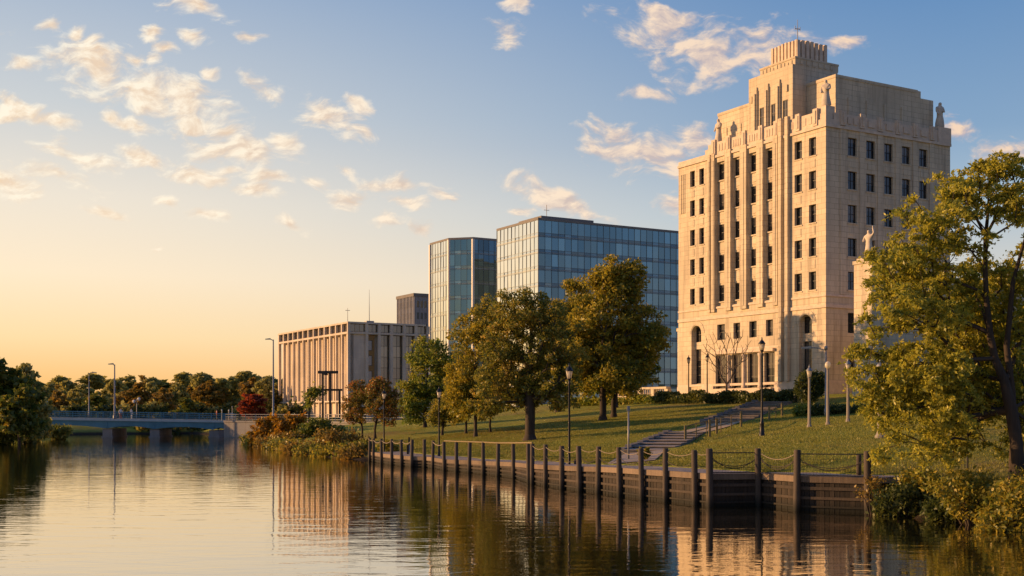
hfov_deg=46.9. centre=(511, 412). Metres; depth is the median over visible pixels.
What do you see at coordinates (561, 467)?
mooring pile
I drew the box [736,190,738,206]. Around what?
window
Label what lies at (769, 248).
window
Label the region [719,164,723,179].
window
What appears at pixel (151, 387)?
tree
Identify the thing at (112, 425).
road bridge
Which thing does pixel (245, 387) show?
tree
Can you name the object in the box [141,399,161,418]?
bush
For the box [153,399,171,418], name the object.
bush
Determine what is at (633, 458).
path
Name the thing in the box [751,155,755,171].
window
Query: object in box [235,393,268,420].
tree
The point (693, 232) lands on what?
window
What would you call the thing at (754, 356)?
door
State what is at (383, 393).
lamp post
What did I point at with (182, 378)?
tree
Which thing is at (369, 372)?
window
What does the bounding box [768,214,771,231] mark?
window
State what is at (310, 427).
bush
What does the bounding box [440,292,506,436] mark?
tree
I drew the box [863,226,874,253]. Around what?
statue
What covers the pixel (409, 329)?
window
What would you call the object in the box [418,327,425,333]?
window
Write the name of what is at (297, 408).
bush
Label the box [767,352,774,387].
door
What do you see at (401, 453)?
mooring pile
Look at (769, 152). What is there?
window
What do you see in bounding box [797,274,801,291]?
window
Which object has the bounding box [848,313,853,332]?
window
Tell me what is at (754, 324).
window
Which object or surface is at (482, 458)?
mooring pile
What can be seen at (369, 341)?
window
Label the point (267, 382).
tree
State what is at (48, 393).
tree
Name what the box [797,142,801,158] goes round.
window
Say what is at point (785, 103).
window
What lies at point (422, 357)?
tree
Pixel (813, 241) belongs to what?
window
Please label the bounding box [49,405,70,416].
bush
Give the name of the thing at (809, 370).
concrete lamp post
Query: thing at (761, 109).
window
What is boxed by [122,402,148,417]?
bush
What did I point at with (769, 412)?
stair railing
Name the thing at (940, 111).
statue
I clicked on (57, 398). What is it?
tree
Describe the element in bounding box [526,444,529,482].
mooring pile
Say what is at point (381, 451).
mooring pile
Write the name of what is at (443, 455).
mooring pile
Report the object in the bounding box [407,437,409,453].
info sign
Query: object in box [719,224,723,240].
window
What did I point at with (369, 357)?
window
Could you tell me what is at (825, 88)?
statue
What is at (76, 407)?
bush
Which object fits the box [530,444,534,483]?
mooring pile
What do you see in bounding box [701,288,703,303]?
window
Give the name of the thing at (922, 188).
window
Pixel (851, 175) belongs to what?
window
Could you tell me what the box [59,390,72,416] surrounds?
tree
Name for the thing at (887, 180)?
window
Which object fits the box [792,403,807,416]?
bush
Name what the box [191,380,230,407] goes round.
tree
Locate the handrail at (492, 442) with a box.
[444,440,532,443]
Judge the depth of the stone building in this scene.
138.89 m
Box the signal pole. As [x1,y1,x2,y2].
[133,397,139,417]
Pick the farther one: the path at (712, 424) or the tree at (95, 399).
the tree at (95, 399)
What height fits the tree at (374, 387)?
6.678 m
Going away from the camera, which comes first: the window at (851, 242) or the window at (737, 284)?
the window at (851, 242)
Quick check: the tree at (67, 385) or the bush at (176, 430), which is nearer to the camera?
the bush at (176, 430)
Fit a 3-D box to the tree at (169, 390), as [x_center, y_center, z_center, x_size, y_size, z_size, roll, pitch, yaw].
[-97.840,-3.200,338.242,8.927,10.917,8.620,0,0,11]
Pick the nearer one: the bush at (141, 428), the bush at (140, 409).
the bush at (141, 428)
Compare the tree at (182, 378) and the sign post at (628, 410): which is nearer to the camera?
the sign post at (628, 410)
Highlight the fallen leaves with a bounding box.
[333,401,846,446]
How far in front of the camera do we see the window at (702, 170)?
151.33 m
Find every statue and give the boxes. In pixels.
[714,119,721,141]
[820,80,830,105]
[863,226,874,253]
[935,102,944,126]
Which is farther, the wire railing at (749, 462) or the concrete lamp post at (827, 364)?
the concrete lamp post at (827, 364)
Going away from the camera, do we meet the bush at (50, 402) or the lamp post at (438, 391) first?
the lamp post at (438, 391)
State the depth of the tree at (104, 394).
290.63 m
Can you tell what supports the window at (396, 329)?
in the concrete hall
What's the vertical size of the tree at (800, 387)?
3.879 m
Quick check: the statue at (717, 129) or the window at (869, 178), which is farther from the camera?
the statue at (717, 129)
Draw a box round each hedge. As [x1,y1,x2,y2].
[570,394,660,405]
[653,388,798,403]
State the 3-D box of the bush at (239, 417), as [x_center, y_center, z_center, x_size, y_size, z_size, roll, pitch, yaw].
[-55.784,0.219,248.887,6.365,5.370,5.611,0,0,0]
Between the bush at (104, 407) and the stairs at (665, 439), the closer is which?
the stairs at (665, 439)
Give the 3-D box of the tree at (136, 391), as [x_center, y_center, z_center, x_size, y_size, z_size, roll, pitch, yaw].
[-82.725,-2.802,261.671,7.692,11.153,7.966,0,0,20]
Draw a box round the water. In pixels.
[0,434,1023,575]
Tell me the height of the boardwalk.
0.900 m
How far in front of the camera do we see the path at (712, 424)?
93.67 m
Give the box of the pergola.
[300,371,342,421]
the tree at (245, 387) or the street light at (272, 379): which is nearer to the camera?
the street light at (272, 379)
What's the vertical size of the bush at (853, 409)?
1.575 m
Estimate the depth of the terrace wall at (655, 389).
157.70 m
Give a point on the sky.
(187, 186)
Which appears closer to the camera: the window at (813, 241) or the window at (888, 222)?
the window at (813, 241)
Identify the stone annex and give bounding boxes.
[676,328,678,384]
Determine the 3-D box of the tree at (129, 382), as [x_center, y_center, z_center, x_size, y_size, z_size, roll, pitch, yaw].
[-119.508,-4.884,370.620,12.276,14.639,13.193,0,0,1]
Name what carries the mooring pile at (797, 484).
in the water
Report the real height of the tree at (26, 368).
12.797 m
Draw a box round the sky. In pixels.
[0,0,1023,411]
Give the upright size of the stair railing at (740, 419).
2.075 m
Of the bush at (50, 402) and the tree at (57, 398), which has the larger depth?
the tree at (57, 398)
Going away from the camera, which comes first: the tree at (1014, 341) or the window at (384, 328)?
the tree at (1014, 341)
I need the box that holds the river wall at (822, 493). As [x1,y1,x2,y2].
[371,452,863,512]
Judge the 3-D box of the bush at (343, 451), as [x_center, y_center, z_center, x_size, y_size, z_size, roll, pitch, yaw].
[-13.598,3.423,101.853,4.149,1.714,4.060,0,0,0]
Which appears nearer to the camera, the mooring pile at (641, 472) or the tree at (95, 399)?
the mooring pile at (641, 472)
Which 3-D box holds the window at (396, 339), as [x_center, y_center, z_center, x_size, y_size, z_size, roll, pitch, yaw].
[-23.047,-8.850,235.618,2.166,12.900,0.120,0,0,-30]
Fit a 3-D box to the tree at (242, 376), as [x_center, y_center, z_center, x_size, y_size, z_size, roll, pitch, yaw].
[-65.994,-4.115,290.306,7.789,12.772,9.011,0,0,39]
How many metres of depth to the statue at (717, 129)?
149.92 m
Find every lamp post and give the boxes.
[381,390,386,451]
[436,387,441,455]
[565,363,572,463]
[687,355,689,401]
[705,354,708,402]
[758,338,765,435]
[806,365,812,426]
[825,361,830,424]
[845,359,850,421]
[875,359,884,437]
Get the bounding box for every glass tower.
[429,237,496,402]
[496,205,678,406]
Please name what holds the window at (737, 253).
in the stone building
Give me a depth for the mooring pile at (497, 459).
74.28 m
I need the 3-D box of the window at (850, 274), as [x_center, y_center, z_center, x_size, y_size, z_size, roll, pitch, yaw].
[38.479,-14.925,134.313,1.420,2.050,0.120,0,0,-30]
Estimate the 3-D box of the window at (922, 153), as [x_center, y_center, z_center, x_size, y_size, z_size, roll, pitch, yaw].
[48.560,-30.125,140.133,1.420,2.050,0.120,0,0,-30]
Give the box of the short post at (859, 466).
[856,455,861,474]
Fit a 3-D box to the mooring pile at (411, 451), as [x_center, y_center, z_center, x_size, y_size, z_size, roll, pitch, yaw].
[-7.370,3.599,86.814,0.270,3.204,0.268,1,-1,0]
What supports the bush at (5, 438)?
on the ground at (505, 420)
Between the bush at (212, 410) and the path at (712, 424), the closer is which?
the path at (712, 424)
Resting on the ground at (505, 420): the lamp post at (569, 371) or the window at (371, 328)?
the lamp post at (569, 371)
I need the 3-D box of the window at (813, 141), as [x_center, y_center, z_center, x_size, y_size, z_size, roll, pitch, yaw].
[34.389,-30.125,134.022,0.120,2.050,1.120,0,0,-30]
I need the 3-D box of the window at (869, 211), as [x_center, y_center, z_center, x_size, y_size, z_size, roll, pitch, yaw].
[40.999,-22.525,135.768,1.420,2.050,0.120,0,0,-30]
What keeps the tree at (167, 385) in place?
on the ground at (505, 420)
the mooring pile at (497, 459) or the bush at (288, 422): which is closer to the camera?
the mooring pile at (497, 459)
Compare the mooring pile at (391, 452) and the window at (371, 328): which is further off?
the window at (371, 328)
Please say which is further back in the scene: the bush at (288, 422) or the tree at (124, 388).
the tree at (124, 388)
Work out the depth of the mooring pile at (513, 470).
72.07 m
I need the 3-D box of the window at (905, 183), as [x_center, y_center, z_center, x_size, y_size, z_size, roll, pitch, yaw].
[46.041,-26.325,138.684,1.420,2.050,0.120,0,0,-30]
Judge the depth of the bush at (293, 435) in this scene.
133.78 m
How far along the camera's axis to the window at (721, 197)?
148.26 m
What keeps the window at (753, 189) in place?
in the stone building
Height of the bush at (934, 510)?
1.264 m
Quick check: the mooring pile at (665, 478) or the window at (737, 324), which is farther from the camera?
the window at (737, 324)
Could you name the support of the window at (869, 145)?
in the stone building
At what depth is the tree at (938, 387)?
41.69 m
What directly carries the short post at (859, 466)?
on the ground at (505, 420)
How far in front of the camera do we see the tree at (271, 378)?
375.83 m
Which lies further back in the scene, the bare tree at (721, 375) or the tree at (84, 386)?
the tree at (84, 386)
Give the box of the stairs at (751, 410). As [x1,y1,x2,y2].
[700,400,792,424]
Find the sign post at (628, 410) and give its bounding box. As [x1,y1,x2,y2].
[627,406,629,458]
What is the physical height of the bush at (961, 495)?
2.221 m
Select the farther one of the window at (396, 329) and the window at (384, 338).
the window at (396, 329)
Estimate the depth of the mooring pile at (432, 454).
84.70 m
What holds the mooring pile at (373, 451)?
in the water
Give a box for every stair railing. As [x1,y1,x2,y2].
[684,419,717,438]
[709,411,741,436]
[768,403,782,419]
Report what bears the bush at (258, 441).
on the ground at (505, 420)
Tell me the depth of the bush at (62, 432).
175.41 m
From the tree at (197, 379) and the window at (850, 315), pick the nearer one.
the window at (850, 315)
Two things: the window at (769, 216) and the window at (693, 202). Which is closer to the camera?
the window at (769, 216)
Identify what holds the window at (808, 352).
in the stone building
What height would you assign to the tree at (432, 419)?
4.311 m
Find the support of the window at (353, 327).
in the concrete hall
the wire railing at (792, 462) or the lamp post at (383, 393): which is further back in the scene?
the lamp post at (383, 393)
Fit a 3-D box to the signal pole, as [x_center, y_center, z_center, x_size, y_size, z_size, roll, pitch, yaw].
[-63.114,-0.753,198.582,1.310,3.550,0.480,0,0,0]
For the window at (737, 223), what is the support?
in the stone building
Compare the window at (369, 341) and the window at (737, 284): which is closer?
the window at (737, 284)
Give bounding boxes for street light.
[88,372,96,416]
[108,363,115,418]
[265,338,273,415]
[801,346,827,415]
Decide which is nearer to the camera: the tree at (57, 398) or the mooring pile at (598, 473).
the mooring pile at (598, 473)
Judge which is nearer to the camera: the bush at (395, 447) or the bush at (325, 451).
the bush at (395, 447)
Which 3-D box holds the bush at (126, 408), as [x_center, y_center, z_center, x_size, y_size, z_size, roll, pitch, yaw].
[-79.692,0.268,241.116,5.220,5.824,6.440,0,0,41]
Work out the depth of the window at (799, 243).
136.22 m
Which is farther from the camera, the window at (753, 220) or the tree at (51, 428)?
the tree at (51, 428)
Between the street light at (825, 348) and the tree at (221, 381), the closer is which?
the street light at (825, 348)
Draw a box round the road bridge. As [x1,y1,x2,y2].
[51,411,236,436]
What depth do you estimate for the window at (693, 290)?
152.93 m
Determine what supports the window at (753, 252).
in the stone building
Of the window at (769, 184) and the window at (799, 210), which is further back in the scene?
the window at (769, 184)
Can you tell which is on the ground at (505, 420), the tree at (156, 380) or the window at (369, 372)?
the tree at (156, 380)
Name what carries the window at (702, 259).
in the stone building
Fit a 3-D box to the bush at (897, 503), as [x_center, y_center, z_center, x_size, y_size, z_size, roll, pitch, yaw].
[15.277,3.313,45.659,3.122,1.494,2.059,0,0,0]
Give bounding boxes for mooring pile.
[368,438,370,461]
[372,438,374,461]
[380,439,382,463]
[390,439,392,464]
[400,440,402,465]
[410,440,413,466]
[423,439,425,466]
[431,441,434,467]
[442,442,445,469]
[455,442,457,471]
[467,442,471,472]
[481,442,484,474]
[496,443,499,475]
[511,444,515,477]
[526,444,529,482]
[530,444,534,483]
[543,444,547,485]
[559,446,563,488]
[576,446,581,490]
[595,446,600,492]
[616,447,621,496]
[638,448,644,498]
[662,448,667,501]
[691,450,697,504]
[706,448,713,506]
[755,448,761,505]
[793,450,800,510]
[864,451,871,512]
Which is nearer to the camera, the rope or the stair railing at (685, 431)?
the rope
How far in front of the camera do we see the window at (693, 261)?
152.93 m
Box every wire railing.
[713,452,754,472]
[760,456,793,474]
[800,453,863,476]
[873,453,968,479]
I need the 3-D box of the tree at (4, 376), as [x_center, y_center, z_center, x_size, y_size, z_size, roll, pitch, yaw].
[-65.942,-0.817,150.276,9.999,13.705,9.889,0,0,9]
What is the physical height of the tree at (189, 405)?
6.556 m
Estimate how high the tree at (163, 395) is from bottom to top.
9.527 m
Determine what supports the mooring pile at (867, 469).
in the water
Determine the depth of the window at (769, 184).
140.54 m
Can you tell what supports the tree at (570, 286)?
on the ground at (505, 420)
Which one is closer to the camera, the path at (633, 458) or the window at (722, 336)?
the path at (633, 458)
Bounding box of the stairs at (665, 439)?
[621,430,707,454]
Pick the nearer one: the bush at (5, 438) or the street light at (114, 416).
the bush at (5, 438)
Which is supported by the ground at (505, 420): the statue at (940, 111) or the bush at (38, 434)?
the bush at (38, 434)
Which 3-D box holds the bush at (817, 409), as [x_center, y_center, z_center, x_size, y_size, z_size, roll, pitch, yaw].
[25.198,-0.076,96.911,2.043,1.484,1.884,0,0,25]
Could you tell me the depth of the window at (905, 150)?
138.80 m
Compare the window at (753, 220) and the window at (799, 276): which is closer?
the window at (799, 276)
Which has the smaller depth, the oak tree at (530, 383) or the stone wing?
the oak tree at (530, 383)
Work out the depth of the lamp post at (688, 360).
132.94 m
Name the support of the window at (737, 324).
in the stone building
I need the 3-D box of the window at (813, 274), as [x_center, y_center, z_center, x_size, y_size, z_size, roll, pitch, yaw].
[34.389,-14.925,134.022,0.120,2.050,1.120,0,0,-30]
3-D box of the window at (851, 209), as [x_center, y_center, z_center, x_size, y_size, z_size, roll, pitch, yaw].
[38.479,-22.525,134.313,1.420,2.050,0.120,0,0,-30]
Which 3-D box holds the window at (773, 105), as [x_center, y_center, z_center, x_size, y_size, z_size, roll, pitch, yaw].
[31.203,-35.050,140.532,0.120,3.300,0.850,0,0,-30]
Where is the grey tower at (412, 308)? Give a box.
[396,293,428,413]
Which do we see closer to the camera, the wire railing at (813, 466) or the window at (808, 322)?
the wire railing at (813, 466)
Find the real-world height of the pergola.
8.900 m
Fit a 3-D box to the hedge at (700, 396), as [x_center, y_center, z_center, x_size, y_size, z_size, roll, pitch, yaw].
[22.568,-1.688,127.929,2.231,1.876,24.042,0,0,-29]
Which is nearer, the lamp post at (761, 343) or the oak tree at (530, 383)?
the lamp post at (761, 343)
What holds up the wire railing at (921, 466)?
on the ground at (505, 420)
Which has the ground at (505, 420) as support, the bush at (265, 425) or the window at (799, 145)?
the bush at (265, 425)
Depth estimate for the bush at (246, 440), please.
141.69 m
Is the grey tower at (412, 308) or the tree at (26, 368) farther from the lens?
the grey tower at (412, 308)
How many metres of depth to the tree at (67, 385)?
278.92 m
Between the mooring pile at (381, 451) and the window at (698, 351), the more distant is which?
the window at (698, 351)
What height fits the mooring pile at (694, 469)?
3.574 m
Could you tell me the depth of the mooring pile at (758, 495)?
50.38 m
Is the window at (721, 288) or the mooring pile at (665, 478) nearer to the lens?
the mooring pile at (665, 478)
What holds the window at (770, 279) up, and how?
in the stone building
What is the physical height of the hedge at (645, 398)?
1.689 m
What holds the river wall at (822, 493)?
on the ground at (505, 420)
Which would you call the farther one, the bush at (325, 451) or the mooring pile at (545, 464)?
the bush at (325, 451)
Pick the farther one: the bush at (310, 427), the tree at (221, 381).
the tree at (221, 381)
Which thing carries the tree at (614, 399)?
on the ground at (505, 420)
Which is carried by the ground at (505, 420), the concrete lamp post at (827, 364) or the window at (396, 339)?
the concrete lamp post at (827, 364)
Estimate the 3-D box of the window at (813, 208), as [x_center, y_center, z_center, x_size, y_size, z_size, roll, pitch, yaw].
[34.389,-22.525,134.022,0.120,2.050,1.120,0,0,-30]
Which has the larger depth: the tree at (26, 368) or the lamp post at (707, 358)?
the tree at (26, 368)
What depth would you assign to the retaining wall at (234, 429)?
186.25 m
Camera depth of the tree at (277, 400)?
265.08 m
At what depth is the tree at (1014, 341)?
77.10 m
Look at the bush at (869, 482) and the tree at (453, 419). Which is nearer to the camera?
the bush at (869, 482)
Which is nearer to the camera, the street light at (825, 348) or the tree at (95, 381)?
the street light at (825, 348)
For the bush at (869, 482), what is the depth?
46.23 m
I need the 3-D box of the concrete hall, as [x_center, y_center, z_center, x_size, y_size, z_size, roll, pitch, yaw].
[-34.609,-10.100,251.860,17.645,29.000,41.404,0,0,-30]
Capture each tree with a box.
[0,358,39,422]
[0,367,45,440]
[0,383,49,444]
[16,363,54,441]
[39,386,52,400]
[39,390,54,437]
[44,382,60,393]
[46,375,71,389]
[49,385,70,414]
[59,380,75,391]
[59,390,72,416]
[65,387,84,406]
[74,372,106,395]
[75,383,94,396]
[81,393,107,410]
[95,387,113,415]
[104,378,121,405]
[111,390,128,408]
[113,386,129,411]
[116,374,136,388]
[119,375,153,409]
[139,377,165,388]
[146,381,158,393]
[148,387,176,409]
[158,379,170,391]
[166,382,175,392]
[168,397,201,418]
[169,382,190,409]
[171,371,192,387]
[186,385,194,399]
[188,372,212,403]
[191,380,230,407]
[212,377,228,387]
[217,377,240,410]
[226,371,261,400]
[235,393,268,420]
[237,377,271,399]
[251,380,271,409]
[261,377,275,411]
[262,375,277,382]
[268,384,286,409]
[340,379,376,438]
[363,376,405,438]
[394,334,456,426]
[423,399,468,435]
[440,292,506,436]
[440,372,471,433]
[465,285,590,440]
[477,370,510,431]
[535,275,592,411]
[559,254,672,420]
[576,330,663,417]
[703,329,751,401]
[793,369,824,404]
[836,149,1023,501]
[929,266,1023,406]
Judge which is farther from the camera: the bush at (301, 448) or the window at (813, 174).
the window at (813, 174)
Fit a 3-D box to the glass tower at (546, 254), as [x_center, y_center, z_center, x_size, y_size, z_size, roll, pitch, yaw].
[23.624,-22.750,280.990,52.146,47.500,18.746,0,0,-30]
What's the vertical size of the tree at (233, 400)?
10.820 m
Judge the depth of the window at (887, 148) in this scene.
137.32 m
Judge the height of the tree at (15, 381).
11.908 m
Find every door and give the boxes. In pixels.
[718,355,725,388]
[734,354,741,387]
[750,353,757,387]
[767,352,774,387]
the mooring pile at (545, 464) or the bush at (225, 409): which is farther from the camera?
the bush at (225, 409)
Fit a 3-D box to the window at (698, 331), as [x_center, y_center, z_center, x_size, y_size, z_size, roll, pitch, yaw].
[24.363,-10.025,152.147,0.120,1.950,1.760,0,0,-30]
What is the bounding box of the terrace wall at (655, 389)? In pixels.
[618,387,671,397]
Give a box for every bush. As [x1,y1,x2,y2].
[0,432,17,444]
[14,417,48,442]
[46,399,58,415]
[48,423,73,439]
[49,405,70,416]
[67,402,87,416]
[78,405,101,417]
[92,402,117,417]
[105,400,134,417]
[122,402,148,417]
[131,426,150,430]
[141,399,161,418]
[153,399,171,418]
[162,427,183,433]
[182,401,214,418]
[202,404,223,418]
[214,402,244,420]
[233,405,251,420]
[241,438,252,445]
[246,411,281,445]
[249,434,275,446]
[260,429,308,445]
[261,435,292,448]
[262,404,294,417]
[267,409,307,438]
[271,437,301,450]
[278,438,307,452]
[279,396,305,417]
[291,439,325,454]
[293,416,345,437]
[302,426,369,448]
[305,441,345,456]
[330,442,371,459]
[331,438,371,458]
[375,437,399,451]
[637,446,652,458]
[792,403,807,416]
[807,403,830,415]
[829,403,846,414]
[843,402,874,413]
[852,474,887,514]
[865,479,943,516]
[892,462,940,506]
[918,464,1010,524]
[919,492,970,521]
[971,464,1023,532]
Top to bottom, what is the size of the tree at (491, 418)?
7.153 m
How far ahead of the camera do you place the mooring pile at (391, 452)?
89.90 m
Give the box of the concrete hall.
[278,304,429,420]
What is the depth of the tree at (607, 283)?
115.08 m
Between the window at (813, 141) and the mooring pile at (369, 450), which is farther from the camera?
the window at (813, 141)
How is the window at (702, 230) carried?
in the stone building
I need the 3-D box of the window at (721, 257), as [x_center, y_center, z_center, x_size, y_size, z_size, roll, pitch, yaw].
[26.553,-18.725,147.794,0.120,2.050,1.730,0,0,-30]
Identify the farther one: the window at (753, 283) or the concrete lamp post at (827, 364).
the window at (753, 283)
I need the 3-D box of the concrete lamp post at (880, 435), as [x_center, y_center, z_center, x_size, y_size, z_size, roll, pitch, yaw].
[19.641,-0.578,63.000,0.555,4.649,0.555,0,0,22]
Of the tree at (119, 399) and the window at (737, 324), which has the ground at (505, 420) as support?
the tree at (119, 399)
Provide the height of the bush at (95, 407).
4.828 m
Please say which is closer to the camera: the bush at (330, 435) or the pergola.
the bush at (330, 435)
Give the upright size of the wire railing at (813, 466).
0.930 m
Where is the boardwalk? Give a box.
[378,451,913,483]
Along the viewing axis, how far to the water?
41.09 m
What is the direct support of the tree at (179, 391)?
on the ground at (505, 420)
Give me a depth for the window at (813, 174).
134.27 m
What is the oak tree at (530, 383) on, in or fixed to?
on the ground at (505, 420)
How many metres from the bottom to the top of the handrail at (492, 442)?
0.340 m
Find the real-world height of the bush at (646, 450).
1.075 m
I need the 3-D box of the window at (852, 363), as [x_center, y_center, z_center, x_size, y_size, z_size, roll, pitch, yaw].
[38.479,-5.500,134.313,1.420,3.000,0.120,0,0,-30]
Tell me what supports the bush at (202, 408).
on the ground at (505, 420)
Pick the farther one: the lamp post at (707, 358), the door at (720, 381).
the door at (720, 381)
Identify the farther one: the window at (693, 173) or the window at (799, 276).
the window at (693, 173)
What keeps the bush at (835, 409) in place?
on the ground at (505, 420)
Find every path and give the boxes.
[608,450,662,463]
[687,421,739,430]
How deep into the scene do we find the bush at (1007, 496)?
39.96 m
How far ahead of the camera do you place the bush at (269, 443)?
130.22 m
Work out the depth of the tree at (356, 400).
119.50 m
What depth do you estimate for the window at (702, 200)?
151.33 m
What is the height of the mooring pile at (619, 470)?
3.544 m
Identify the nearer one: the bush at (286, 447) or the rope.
the rope
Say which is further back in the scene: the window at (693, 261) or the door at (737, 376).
the window at (693, 261)
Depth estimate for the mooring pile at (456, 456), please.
79.84 m
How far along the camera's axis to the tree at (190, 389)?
335.59 m
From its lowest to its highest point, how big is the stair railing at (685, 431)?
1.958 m
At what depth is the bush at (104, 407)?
239.74 m
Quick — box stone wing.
[852,258,1023,396]
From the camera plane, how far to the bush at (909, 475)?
45.98 m
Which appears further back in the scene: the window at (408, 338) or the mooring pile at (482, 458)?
the window at (408, 338)
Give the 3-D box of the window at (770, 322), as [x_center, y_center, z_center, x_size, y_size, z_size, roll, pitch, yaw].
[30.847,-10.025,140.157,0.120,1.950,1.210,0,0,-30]
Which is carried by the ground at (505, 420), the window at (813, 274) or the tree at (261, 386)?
the tree at (261, 386)
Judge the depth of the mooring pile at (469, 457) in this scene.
78.39 m
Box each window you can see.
[350,324,363,331]
[368,325,376,331]
[368,340,371,350]
[368,356,371,365]
[368,371,371,380]
[381,325,388,332]
[381,335,388,384]
[393,326,401,332]
[393,336,400,398]
[406,326,413,333]
[406,336,412,381]
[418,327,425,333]
[692,171,694,186]
[692,201,694,215]
[692,230,694,245]
[692,260,694,274]
[692,289,694,304]
[696,327,700,341]
[696,349,700,383]
[701,169,703,183]
[701,199,703,213]
[701,228,703,243]
[701,258,703,273]
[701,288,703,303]
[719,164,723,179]
[719,194,723,210]
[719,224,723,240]
[719,255,723,270]
[719,285,723,301]
[719,324,724,339]
[736,159,738,175]
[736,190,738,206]
[736,221,738,237]
[736,252,738,268]
[736,283,738,299]
[736,323,739,338]
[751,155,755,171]
[751,186,755,202]
[751,218,755,234]
[751,249,755,265]
[751,280,755,297]
[752,321,756,336]
[760,107,763,124]
[768,150,771,167]
[768,182,771,199]
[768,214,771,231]
[768,246,771,263]
[768,278,771,295]
[768,320,772,335]
[771,104,774,125]
[783,99,787,117]
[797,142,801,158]
[797,175,801,191]
[797,208,801,224]
[797,241,801,258]
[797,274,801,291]
[805,316,811,333]
[805,341,811,369]
[811,138,815,155]
[811,171,815,188]
[811,205,815,222]
[811,238,815,255]
[811,272,815,289]
[848,138,854,155]
[848,171,854,189]
[848,205,854,222]
[848,238,854,256]
[848,272,853,289]
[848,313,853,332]
[848,351,853,367]
[866,141,873,158]
[866,174,873,191]
[866,207,873,224]
[884,144,890,161]
[884,177,890,193]
[884,209,890,226]
[902,147,908,163]
[902,179,908,196]
[919,149,925,166]
[919,182,925,198]
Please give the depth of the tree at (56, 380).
348.23 m
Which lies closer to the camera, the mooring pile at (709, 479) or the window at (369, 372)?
the mooring pile at (709, 479)
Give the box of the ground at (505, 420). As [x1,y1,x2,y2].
[66,393,1023,525]
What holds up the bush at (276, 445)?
on the ground at (505, 420)
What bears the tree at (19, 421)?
on the ground at (505, 420)
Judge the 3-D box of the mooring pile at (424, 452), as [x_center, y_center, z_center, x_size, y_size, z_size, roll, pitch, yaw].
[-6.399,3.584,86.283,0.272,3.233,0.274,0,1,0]
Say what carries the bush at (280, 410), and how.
on the ground at (505, 420)
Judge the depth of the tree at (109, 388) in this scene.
274.26 m
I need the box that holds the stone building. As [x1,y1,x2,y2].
[677,20,951,393]
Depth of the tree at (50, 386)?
303.07 m
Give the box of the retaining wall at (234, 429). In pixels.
[223,414,422,437]
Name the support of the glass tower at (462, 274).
on the ground at (505, 420)
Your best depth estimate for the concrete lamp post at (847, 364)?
83.92 m
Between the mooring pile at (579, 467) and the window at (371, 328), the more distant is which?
the window at (371, 328)
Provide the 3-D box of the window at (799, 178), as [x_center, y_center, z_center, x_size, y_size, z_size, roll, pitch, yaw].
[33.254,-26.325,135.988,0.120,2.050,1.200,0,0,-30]
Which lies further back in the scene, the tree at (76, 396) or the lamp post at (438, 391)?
the tree at (76, 396)
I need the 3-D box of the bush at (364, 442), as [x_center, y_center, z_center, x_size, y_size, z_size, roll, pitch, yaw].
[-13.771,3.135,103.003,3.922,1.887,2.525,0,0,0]
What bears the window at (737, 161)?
in the stone building
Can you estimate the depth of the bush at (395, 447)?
98.52 m
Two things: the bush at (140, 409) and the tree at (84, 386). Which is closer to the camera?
the bush at (140, 409)
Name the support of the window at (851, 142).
in the stone building
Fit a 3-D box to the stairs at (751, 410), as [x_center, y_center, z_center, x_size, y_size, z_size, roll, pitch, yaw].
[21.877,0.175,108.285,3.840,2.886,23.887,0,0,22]

